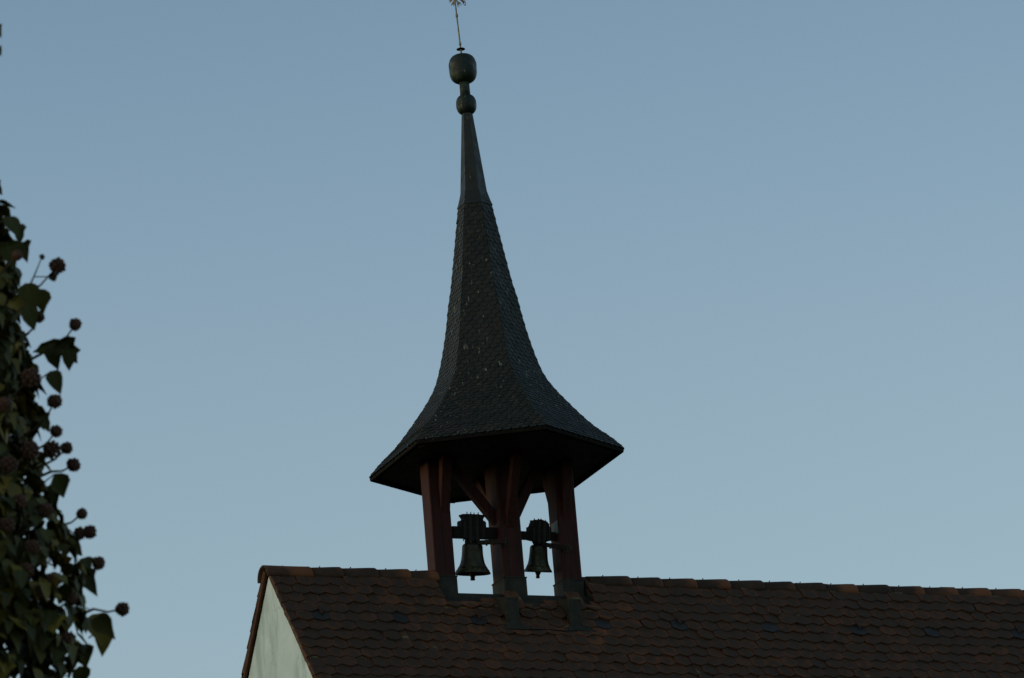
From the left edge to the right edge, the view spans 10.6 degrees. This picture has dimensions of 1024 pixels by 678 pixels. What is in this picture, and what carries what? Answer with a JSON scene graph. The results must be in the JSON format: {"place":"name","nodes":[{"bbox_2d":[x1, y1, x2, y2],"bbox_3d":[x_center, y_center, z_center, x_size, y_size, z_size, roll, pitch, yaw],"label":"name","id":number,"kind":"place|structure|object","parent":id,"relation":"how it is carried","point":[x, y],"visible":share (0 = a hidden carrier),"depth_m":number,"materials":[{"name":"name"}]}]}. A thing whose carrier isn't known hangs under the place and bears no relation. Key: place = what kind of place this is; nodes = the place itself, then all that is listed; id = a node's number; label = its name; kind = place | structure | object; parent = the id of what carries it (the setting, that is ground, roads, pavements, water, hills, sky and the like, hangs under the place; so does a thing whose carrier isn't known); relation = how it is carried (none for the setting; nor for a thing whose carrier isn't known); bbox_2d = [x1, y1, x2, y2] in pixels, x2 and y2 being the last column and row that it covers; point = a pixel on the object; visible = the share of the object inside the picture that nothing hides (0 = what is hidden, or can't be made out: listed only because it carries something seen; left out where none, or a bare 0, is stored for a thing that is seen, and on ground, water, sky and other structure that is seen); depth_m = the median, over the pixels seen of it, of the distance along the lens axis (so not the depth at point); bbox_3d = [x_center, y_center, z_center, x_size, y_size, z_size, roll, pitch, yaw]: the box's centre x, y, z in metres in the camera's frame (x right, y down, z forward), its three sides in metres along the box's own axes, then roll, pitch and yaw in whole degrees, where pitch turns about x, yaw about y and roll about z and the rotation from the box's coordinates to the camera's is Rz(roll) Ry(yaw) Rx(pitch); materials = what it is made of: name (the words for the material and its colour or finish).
{"place":"outdoors","nodes":[
{"label":"outdoors","id":0,"kind":"place"},
{"bbox_2d":[0,0,1023,677],"label":"sky","id":1,"kind":"structure","parent":0,"point":[772,251],"materials":[{"name":"blue"}]},
{"bbox_2d":[241,565,1023,677],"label":"church","id":2,"kind":"structure","parent":0,"point":[324,622],"depth_m":59.19,"materials":[{"name":"tile"}]},
{"bbox_2d":[369,53,623,631],"bbox_3d":[-0.280,0.080,60.393,2.470,6.854,2.818,3,-19,-23],"label":"bell turret","id":3,"kind":"object","parent":2,"relation":"on","point":[500,430],"visible":1,"depth_m":59.78,"materials":[{"name":"tile"}]},
{"bbox_2d":[449,0,465,52],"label":"spire finial","id":4,"kind":"object","parent":3,"relation":"on","point":[460,49],"visible":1,"depth_m":61.55,"materials":[{"name":"metal"}]},
{"bbox_2d":[452,512,510,594],"bbox_3d":[-0.341,2.391,59.569,0.640,1.025,0.420,-5,-18,-1],"label":"bell","id":5,"kind":"object","parent":3,"relation":"hanging from","point":[474,532],"visible":1,"depth_m":59.50,"materials":[{"name":"grey metal"}]},
{"bbox_2d":[521,518,571,594],"bbox_3d":[0.352,2.448,59.853,0.612,0.988,0.415,-5,-18,-1],"label":"bell","id":6,"kind":"object","parent":3,"relation":"hanging from","point":[538,534],"visible":1,"depth_m":59.81,"materials":[{"name":"grey metal"}]},
{"label":"ground","id":7,"kind":"structure","parent":0,"visible":0},
{"bbox_2d":[0,24,129,677],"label":"ivy","id":8,"kind":"object","parent":7,"relation":"on","point":[32,620],"visible":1,"depth_m":10.87,"materials":[{"name":"green plant"}]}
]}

